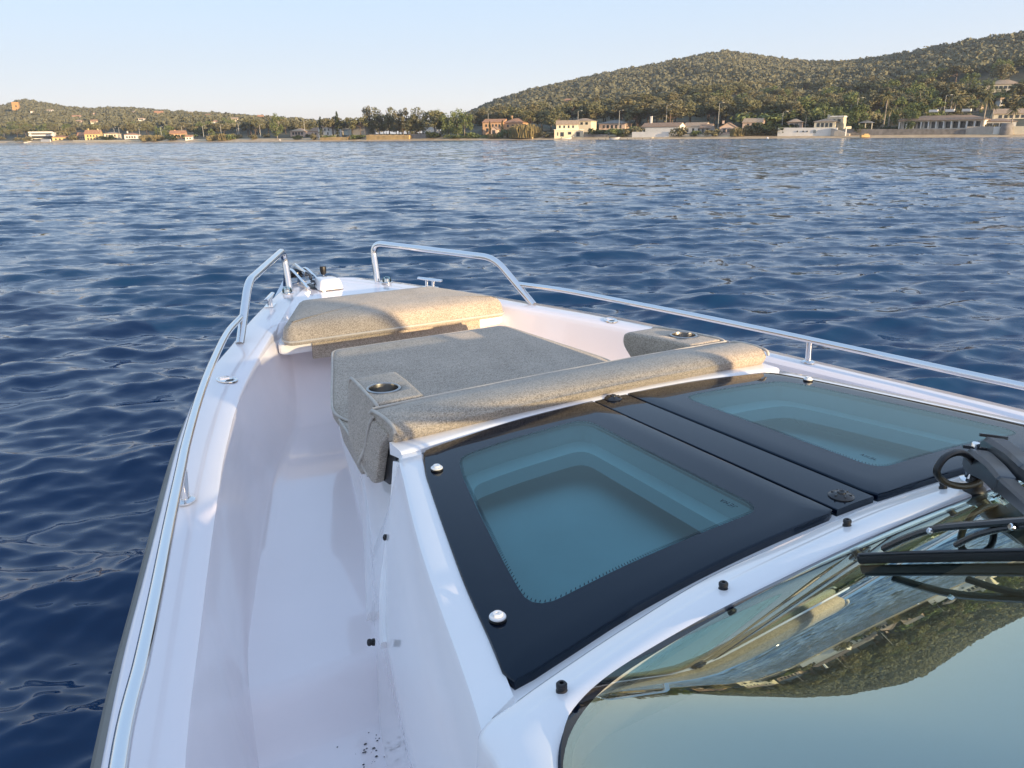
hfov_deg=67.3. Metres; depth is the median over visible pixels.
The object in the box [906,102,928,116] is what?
broadleaf tree
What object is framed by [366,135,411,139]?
wall
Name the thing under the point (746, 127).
shrub
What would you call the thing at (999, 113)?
house
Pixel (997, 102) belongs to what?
house
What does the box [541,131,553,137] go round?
shrub
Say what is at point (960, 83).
umbrella pine
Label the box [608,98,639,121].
umbrella pine
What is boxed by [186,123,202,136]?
umbrella pine
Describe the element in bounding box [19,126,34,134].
umbrella pine
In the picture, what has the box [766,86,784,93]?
broadleaf tree
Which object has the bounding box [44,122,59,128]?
umbrella pine
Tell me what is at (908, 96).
umbrella pine
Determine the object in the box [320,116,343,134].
umbrella pine
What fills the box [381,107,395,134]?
pine tree
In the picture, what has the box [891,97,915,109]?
umbrella pine
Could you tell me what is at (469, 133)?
shrub
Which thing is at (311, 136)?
shrub
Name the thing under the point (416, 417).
backrest cushion
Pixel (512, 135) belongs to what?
reed clump
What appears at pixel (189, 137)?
house
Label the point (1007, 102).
tree
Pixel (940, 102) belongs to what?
broadleaf tree
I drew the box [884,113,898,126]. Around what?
broadleaf tree
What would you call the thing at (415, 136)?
garden wall
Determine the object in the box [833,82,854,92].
umbrella pine
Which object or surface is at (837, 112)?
broadleaf tree
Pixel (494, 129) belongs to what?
house
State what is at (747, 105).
umbrella pine
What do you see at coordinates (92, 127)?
umbrella pine
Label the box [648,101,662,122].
umbrella pine
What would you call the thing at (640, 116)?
pine tree
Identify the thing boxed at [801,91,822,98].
umbrella pine
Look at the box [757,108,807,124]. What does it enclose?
shrub
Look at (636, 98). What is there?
umbrella pine
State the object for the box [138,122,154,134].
umbrella pine
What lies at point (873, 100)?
umbrella pine
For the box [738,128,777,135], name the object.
hedge
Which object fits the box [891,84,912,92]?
umbrella pine
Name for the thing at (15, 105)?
stone tower
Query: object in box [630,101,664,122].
umbrella pine
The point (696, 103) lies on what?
umbrella pine
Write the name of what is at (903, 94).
umbrella pine
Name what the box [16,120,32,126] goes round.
umbrella pine
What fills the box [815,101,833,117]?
broadleaf tree
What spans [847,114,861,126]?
broadleaf tree
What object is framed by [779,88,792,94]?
broadleaf tree
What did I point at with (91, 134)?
house
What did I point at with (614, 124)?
house
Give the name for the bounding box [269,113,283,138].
broadleaf tree
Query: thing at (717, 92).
broadleaf tree
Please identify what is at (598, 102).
pine tree
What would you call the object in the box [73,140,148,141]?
garden wall
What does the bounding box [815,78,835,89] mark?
umbrella pine
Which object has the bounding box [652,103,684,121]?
umbrella pine
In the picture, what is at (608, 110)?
umbrella pine
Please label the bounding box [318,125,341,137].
house
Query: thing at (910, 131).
sea wall
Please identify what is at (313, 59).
sky
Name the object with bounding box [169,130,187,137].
house
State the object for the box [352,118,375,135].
house
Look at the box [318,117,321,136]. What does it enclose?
cypress tree
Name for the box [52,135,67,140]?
house
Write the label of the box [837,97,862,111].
umbrella pine
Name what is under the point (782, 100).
umbrella pine
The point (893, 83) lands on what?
broadleaf tree
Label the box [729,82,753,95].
umbrella pine
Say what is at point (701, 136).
beach
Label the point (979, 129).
sea wall
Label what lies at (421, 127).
pine tree
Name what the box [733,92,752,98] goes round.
umbrella pine
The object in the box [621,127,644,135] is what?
shrub
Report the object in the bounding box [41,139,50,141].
garden wall
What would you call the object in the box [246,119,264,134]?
umbrella pine
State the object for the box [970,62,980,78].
pine tree
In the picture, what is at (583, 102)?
umbrella pine
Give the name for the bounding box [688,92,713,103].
umbrella pine
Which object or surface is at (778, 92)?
umbrella pine
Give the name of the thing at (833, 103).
umbrella pine
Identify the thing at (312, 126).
umbrella pine
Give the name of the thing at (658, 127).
house
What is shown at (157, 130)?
broadleaf tree
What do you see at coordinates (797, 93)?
umbrella pine
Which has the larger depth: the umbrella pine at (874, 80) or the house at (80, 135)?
the house at (80, 135)
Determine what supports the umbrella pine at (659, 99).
on the hillside
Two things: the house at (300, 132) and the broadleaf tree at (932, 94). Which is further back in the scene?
the house at (300, 132)
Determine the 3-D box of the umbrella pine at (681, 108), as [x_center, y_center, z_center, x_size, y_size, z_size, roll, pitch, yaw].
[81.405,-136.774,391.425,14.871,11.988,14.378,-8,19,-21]
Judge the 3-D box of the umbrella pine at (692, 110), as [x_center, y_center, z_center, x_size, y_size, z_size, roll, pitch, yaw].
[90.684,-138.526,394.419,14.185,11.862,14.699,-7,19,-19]
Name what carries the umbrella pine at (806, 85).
on the hillside
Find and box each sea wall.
[632,132,668,136]
[777,128,837,135]
[847,129,965,134]
[966,126,993,133]
[993,127,999,133]
[1013,126,1023,133]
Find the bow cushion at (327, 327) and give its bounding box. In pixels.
[281,286,503,358]
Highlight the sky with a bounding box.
[0,0,1023,133]
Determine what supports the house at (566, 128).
on the hillside
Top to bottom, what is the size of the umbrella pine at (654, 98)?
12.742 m
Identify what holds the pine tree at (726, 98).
on the hillside
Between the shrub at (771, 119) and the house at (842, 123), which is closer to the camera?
the house at (842, 123)
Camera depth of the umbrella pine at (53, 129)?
699.01 m
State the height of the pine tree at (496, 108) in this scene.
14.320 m
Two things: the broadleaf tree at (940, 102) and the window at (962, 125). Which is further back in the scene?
the broadleaf tree at (940, 102)
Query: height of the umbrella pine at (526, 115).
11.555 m
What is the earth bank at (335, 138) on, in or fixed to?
on the beach
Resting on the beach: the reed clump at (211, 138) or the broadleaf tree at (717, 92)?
the reed clump at (211, 138)
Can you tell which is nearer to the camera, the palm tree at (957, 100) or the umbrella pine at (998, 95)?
the palm tree at (957, 100)
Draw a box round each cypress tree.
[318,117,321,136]
[334,111,339,136]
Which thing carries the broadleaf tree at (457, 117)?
on the beach
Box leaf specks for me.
[336,732,384,767]
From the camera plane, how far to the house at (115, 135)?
597.09 m
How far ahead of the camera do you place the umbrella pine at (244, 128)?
579.80 m
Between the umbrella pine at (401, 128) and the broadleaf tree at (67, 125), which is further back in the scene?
the broadleaf tree at (67, 125)
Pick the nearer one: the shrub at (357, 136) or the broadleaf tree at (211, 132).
the shrub at (357, 136)
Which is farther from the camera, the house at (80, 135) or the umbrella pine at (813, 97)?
the house at (80, 135)
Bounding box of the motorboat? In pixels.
[90,241,1023,767]
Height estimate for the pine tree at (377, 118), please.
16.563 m
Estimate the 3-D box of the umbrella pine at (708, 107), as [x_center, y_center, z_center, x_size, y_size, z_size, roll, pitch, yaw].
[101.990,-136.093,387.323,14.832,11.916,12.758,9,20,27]
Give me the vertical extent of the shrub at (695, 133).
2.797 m
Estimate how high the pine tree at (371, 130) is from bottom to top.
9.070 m
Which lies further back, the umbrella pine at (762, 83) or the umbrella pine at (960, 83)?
the umbrella pine at (762, 83)
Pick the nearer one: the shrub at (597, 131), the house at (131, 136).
the shrub at (597, 131)
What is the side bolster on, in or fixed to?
on the motorboat
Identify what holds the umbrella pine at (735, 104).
on the hillside
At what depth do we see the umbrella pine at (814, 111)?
353.44 m
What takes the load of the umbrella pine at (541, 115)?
on the hillside
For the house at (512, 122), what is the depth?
411.25 m
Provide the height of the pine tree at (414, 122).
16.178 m
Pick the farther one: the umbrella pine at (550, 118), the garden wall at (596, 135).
the umbrella pine at (550, 118)
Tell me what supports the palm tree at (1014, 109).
on the beach
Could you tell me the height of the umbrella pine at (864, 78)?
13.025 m
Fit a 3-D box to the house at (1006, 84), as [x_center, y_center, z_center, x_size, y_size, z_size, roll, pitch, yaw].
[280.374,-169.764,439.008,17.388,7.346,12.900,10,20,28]
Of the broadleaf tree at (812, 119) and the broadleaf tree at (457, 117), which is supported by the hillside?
the broadleaf tree at (812, 119)
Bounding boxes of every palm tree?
[802,111,810,127]
[881,92,892,127]
[883,106,896,125]
[897,112,907,128]
[947,89,958,108]
[947,96,964,108]
[978,91,993,125]
[989,104,998,118]
[1005,106,1019,122]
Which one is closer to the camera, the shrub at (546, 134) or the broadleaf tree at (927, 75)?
the shrub at (546, 134)
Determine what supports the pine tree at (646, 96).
on the hillside
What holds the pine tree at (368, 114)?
on the hillside
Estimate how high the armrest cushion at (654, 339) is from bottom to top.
0.201 m
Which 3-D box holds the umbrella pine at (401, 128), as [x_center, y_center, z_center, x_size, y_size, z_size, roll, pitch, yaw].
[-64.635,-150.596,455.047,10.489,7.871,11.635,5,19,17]
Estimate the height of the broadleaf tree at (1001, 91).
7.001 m
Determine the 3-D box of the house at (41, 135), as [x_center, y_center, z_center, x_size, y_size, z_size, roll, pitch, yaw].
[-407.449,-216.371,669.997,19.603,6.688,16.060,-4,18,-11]
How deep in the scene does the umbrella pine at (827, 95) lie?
427.95 m
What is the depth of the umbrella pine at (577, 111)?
415.24 m
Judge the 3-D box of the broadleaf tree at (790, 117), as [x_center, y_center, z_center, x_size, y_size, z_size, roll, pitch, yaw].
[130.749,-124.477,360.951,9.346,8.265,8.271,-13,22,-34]
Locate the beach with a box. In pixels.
[0,134,1023,142]
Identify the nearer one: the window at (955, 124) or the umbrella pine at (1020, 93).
the window at (955, 124)
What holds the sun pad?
on the motorboat
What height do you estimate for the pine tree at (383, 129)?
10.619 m
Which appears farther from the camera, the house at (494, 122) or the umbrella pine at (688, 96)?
the umbrella pine at (688, 96)
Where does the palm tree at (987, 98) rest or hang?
on the beach
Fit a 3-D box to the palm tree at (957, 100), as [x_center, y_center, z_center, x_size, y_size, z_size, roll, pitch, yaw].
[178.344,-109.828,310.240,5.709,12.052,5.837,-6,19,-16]
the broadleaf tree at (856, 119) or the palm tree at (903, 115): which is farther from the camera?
the broadleaf tree at (856, 119)
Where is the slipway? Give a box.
[830,128,849,135]
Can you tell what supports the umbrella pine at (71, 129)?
on the hillside
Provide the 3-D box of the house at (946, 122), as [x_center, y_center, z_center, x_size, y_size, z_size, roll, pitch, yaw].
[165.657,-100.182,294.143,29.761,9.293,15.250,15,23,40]
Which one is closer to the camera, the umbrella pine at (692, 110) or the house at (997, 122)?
the house at (997, 122)
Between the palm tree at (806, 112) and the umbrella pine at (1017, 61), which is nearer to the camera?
the palm tree at (806, 112)
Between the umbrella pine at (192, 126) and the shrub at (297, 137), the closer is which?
the shrub at (297, 137)
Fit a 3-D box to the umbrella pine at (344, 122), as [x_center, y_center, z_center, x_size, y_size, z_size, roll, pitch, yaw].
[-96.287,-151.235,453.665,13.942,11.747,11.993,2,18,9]
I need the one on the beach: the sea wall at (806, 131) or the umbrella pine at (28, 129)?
the sea wall at (806, 131)
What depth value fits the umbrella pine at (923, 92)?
381.16 m
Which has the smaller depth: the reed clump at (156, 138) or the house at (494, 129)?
the house at (494, 129)
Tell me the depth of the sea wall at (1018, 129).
273.09 m
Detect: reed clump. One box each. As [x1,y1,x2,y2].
[138,135,152,140]
[149,135,165,140]
[205,135,215,140]
[214,133,227,139]
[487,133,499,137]
[507,124,520,137]
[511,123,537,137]
[526,124,542,137]
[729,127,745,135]
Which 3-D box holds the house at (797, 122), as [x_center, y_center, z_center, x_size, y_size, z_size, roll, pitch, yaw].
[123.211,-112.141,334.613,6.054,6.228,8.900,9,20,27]
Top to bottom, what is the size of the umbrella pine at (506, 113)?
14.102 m
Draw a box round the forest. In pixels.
[0,30,1023,130]
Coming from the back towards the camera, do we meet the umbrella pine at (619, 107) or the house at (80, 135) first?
the house at (80, 135)
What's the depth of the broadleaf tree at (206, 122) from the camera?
629.60 m
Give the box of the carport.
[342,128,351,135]
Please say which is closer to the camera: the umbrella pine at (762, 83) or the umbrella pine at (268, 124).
the umbrella pine at (268, 124)
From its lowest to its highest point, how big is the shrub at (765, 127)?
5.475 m
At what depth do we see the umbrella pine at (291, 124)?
514.09 m
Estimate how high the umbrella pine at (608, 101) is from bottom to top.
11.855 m
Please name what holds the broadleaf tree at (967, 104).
on the hillside
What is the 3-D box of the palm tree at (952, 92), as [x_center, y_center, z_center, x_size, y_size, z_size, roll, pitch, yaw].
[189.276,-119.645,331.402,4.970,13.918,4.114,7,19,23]
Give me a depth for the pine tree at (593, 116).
408.51 m
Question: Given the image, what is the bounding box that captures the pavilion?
[858,120,874,128]
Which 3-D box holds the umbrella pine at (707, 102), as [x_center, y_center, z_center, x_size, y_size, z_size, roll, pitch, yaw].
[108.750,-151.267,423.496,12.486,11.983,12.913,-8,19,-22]
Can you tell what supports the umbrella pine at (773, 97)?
on the hillside
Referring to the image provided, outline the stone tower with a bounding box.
[11,102,19,109]
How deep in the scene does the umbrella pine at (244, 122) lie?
580.93 m
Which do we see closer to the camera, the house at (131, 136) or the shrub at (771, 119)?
the shrub at (771, 119)
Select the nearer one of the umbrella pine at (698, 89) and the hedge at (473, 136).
the hedge at (473, 136)
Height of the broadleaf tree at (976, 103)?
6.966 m
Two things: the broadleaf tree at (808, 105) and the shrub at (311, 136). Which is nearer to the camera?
the broadleaf tree at (808, 105)
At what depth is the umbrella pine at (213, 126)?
592.32 m
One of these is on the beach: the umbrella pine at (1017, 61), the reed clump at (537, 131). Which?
the reed clump at (537, 131)
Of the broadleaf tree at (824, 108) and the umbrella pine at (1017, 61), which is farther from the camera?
the umbrella pine at (1017, 61)
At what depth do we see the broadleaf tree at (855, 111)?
304.88 m
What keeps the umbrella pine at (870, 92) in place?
on the hillside
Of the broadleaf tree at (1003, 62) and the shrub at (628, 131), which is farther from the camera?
the broadleaf tree at (1003, 62)
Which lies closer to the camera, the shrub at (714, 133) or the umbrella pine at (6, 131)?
the shrub at (714, 133)
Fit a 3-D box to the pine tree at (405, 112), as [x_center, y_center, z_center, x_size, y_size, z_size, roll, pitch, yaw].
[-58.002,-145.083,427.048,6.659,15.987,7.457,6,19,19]
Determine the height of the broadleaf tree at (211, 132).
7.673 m
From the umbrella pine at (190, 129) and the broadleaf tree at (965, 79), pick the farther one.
the umbrella pine at (190, 129)
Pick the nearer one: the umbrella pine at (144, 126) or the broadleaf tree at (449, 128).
the broadleaf tree at (449, 128)
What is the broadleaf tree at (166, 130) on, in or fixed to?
on the hillside
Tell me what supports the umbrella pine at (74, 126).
on the hillside
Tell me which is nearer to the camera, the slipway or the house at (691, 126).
the slipway
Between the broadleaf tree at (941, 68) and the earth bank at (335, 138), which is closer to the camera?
the earth bank at (335, 138)
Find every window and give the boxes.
[953,121,957,127]
[960,121,965,127]
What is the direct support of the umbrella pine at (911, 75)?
on the hillside
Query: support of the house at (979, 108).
on the hillside
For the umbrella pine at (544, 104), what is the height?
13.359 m
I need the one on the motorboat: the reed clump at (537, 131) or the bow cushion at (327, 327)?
the bow cushion at (327, 327)
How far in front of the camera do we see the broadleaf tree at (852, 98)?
388.62 m
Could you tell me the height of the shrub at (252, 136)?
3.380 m
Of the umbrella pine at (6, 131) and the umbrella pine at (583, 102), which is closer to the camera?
the umbrella pine at (583, 102)
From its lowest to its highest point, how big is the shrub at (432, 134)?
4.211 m
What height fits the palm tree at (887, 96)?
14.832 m
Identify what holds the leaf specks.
on the motorboat
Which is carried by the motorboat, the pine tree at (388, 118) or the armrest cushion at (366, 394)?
the armrest cushion at (366, 394)
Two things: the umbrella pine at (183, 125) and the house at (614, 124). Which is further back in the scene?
the umbrella pine at (183, 125)
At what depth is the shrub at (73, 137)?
616.38 m
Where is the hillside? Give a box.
[0,66,1023,140]
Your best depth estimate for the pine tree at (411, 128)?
423.15 m
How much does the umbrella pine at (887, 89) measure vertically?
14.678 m
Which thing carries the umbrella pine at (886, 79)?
on the hillside
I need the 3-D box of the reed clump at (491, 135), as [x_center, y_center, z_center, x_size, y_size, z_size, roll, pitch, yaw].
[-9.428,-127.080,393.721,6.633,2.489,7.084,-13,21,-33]
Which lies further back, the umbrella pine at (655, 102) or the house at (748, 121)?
the umbrella pine at (655, 102)
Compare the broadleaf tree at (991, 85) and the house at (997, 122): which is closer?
the house at (997, 122)
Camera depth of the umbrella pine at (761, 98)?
449.89 m
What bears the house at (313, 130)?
on the hillside
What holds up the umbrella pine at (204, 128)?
on the hillside
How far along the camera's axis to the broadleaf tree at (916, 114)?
295.81 m
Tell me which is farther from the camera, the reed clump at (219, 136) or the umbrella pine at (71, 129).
the umbrella pine at (71, 129)
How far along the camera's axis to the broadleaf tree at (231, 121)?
671.52 m
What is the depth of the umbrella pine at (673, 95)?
470.04 m
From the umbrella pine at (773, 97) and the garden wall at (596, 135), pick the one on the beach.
the garden wall at (596, 135)
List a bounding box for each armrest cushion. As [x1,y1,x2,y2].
[347,372,423,464]
[623,326,724,356]
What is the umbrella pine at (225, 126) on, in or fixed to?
on the hillside
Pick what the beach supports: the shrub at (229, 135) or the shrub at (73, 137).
the shrub at (229, 135)
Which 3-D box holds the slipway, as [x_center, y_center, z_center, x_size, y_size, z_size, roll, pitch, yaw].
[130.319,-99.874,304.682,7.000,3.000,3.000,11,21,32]
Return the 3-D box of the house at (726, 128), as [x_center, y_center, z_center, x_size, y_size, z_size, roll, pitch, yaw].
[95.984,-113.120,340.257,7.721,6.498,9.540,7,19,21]
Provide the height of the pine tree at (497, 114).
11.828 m
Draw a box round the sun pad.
[331,326,610,424]
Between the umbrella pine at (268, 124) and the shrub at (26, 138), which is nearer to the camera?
the umbrella pine at (268, 124)
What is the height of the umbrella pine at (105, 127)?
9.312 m
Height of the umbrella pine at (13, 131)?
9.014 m
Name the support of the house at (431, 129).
on the hillside
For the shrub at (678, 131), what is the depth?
340.21 m
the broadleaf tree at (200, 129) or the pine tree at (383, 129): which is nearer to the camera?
the pine tree at (383, 129)
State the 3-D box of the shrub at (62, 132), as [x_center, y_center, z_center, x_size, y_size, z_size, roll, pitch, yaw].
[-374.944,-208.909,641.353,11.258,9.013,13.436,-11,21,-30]
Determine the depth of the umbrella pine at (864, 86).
513.05 m
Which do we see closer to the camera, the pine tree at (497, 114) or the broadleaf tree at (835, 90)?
the pine tree at (497, 114)
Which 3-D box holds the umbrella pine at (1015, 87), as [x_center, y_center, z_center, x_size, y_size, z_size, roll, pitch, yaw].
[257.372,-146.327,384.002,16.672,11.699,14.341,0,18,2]
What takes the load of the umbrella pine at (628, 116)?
on the hillside
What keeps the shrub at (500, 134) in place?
on the beach
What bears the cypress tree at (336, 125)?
on the beach
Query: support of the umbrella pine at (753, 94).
on the hillside
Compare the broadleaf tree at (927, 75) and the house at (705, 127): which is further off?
the broadleaf tree at (927, 75)
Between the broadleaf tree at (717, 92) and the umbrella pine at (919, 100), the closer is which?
the umbrella pine at (919, 100)
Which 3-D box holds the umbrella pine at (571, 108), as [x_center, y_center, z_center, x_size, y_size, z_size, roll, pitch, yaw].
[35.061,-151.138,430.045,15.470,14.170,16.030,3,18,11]
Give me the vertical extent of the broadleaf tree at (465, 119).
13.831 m
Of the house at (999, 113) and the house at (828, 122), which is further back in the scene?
the house at (999, 113)
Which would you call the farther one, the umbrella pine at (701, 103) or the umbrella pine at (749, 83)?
the umbrella pine at (749, 83)
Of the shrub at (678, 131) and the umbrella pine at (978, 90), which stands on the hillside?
the umbrella pine at (978, 90)
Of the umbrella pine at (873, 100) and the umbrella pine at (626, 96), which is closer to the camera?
the umbrella pine at (873, 100)
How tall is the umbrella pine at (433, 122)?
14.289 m
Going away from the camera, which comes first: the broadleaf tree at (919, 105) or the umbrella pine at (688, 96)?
the broadleaf tree at (919, 105)
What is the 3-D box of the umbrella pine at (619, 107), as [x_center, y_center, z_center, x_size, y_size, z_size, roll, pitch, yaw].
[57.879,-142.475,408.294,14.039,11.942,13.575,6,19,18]
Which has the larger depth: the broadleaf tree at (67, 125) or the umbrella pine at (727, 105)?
the broadleaf tree at (67, 125)
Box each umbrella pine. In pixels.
[0,128,12,137]
[10,128,23,136]
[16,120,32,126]
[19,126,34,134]
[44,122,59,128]
[50,125,61,131]
[64,127,75,133]
[71,125,80,134]
[84,124,101,130]
[101,124,110,132]
[119,123,138,131]
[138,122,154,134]
[174,122,188,129]
[186,123,198,134]
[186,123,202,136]
[202,123,221,131]
[207,123,221,132]
[214,123,231,130]
[239,119,248,134]
[242,126,257,134]
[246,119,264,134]
[263,120,285,136]
[285,121,308,129]
[291,122,308,129]
[308,125,318,129]
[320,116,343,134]
[338,117,358,136]
[349,117,370,134]
[398,123,408,134]
[420,110,448,132]
[470,109,492,131]
[475,119,481,125]
[500,105,524,118]
[519,104,541,122]
[519,110,540,124]
[534,110,550,130]
[535,102,550,110]
[537,108,560,130]
[541,110,569,125]
[561,101,582,119]
[570,99,588,105]
[572,105,590,118]
[579,104,607,117]
[597,105,618,121]
[600,98,615,116]
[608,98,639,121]
[609,104,629,120]
[620,94,637,99]
[624,105,647,127]
[629,95,644,102]
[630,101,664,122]
[641,96,660,102]
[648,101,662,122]
[650,97,665,105]
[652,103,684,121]
[654,103,687,121]
[660,91,688,101]
[670,84,693,96]
[677,102,703,121]
[680,95,692,99]
[683,100,703,121]
[688,85,716,96]
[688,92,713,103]
[699,98,715,120]
[700,99,712,119]
[701,101,730,124]
[709,99,735,125]
[714,84,737,94]
[724,100,738,123]
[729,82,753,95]
[731,95,755,110]
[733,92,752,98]
[734,98,763,113]
[741,80,752,86]
[744,89,763,97]
[753,95,767,111]
[755,81,773,89]
[757,97,769,112]
[758,93,778,100]
[762,96,790,113]
[768,88,786,96]
[778,101,807,117]
[784,81,795,86]
[790,91,803,97]
[796,80,815,89]
[796,94,827,101]
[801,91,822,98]
[806,106,839,121]
[811,97,841,114]
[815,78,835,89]
[821,92,843,100]
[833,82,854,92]
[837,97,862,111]
[851,81,872,92]
[856,92,897,114]
[858,75,876,81]
[859,89,876,94]
[868,77,891,91]
[870,77,899,85]
[870,80,890,90]
[874,87,894,94]
[884,94,918,118]
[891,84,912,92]
[891,92,918,118]
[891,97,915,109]
[893,75,913,83]
[901,71,918,81]
[910,88,930,100]
[910,97,930,110]
[916,76,945,90]
[924,69,941,80]
[931,87,976,108]
[935,83,968,108]
[939,65,971,81]
[940,82,969,89]
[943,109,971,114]
[966,85,991,100]
[977,92,1011,103]
[989,63,1018,79]
[1005,89,1023,95]
[1009,80,1023,92]
[1011,55,1023,66]
[1016,97,1023,105]
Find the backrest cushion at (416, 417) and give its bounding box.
[361,340,769,484]
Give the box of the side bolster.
[338,418,364,473]
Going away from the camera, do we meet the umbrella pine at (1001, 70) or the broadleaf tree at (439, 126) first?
the broadleaf tree at (439, 126)
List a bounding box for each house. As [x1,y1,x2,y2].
[28,131,55,139]
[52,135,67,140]
[76,132,84,139]
[84,129,102,139]
[103,132,121,138]
[124,131,140,138]
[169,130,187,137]
[184,135,193,140]
[289,128,309,136]
[309,127,318,136]
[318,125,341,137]
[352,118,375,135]
[422,125,438,133]
[482,119,507,134]
[491,126,499,133]
[504,116,529,129]
[554,120,583,138]
[578,118,595,131]
[598,120,632,129]
[641,116,685,134]
[685,122,709,132]
[699,124,715,133]
[719,121,738,134]
[742,118,765,128]
[788,119,802,127]
[814,115,839,127]
[830,116,847,131]
[898,109,991,128]
[965,102,983,111]
[986,80,1018,92]
[986,118,1017,126]
[990,108,1023,118]
[995,98,1003,105]
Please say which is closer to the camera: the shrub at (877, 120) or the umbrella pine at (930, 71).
the shrub at (877, 120)
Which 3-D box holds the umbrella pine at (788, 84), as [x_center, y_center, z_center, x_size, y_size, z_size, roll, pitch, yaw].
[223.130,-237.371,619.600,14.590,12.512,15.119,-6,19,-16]
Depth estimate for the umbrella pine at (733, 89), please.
522.31 m
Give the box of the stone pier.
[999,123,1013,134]
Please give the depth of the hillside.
501.40 m
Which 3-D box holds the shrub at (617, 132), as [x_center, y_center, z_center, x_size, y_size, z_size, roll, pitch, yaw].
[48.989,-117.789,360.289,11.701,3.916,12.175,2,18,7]
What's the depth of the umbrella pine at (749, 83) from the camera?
602.32 m
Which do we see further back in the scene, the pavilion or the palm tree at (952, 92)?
the palm tree at (952, 92)
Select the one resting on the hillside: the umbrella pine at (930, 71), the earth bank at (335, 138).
the umbrella pine at (930, 71)
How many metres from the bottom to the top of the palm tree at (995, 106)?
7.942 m
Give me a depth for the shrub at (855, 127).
301.66 m
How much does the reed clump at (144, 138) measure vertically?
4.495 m
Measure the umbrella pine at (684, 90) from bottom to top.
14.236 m
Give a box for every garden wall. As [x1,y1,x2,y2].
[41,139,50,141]
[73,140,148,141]
[409,134,426,138]
[584,134,607,136]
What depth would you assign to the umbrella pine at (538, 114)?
415.92 m
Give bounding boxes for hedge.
[443,134,487,138]
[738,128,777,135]
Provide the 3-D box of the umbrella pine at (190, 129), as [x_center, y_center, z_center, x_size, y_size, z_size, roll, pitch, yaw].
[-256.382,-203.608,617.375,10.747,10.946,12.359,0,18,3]
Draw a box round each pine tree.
[361,106,376,125]
[367,121,375,134]
[371,107,385,134]
[378,119,386,134]
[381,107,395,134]
[392,109,403,134]
[400,108,409,134]
[403,120,414,133]
[407,107,421,132]
[416,110,428,132]
[487,110,503,118]
[490,105,501,117]
[586,107,599,119]
[588,101,600,118]
[590,94,601,103]
[633,102,644,126]
[638,93,652,118]
[715,93,732,124]
[821,84,833,92]
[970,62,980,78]
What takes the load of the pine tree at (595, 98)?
on the hillside
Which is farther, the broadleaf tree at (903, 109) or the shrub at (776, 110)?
the shrub at (776, 110)
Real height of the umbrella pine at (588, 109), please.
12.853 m
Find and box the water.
[0,137,1023,767]
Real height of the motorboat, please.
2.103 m
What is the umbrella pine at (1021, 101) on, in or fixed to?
on the hillside
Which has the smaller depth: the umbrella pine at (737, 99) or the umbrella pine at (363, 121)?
the umbrella pine at (737, 99)
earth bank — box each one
[320,137,349,139]
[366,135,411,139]
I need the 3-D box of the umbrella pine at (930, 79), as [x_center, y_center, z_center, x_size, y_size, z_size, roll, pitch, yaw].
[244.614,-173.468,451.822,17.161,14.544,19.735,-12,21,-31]
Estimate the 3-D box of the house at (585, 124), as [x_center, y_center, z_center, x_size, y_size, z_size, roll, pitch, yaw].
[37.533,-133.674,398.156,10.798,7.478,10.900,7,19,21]
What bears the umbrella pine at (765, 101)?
on the hillside
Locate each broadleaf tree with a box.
[35,123,48,131]
[62,123,70,135]
[153,126,162,135]
[161,125,173,135]
[194,121,205,135]
[201,121,214,135]
[208,128,214,135]
[222,117,234,132]
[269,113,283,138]
[430,108,447,133]
[439,111,456,137]
[451,109,466,134]
[456,111,473,135]
[711,89,731,96]
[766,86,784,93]
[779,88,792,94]
[782,109,799,125]
[786,95,816,121]
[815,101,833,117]
[821,86,843,95]
[832,106,845,115]
[842,91,863,113]
[847,103,870,126]
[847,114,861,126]
[882,79,900,87]
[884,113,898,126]
[888,96,911,125]
[898,80,928,94]
[904,107,920,128]
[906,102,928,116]
[911,82,939,108]
[916,71,937,84]
[924,97,946,115]
[935,67,949,82]
[956,93,975,113]
[960,72,981,86]
[970,100,983,113]
[982,77,996,92]
[990,57,1014,79]
[994,86,1006,95]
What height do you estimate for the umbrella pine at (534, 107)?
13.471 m
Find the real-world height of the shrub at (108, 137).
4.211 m
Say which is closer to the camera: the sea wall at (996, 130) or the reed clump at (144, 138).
the sea wall at (996, 130)
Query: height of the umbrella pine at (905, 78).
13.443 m
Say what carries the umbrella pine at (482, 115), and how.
on the hillside
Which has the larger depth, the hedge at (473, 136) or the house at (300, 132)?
the house at (300, 132)
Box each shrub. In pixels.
[13,136,34,140]
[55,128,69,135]
[68,134,77,139]
[99,135,114,139]
[164,134,179,139]
[225,134,237,139]
[248,134,257,138]
[291,135,302,138]
[309,133,316,139]
[350,134,365,138]
[425,131,440,137]
[466,132,479,137]
[494,129,510,137]
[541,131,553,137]
[588,128,606,134]
[604,128,625,136]
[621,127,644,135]
[669,126,686,136]
[689,130,701,135]
[702,129,722,135]
[729,113,784,124]
[743,123,761,134]
[749,122,798,133]
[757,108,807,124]
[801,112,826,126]
[851,123,867,131]
[859,111,883,127]
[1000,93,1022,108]
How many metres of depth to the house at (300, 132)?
491.18 m
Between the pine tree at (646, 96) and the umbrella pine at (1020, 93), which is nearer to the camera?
the umbrella pine at (1020, 93)
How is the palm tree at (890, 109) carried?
on the hillside

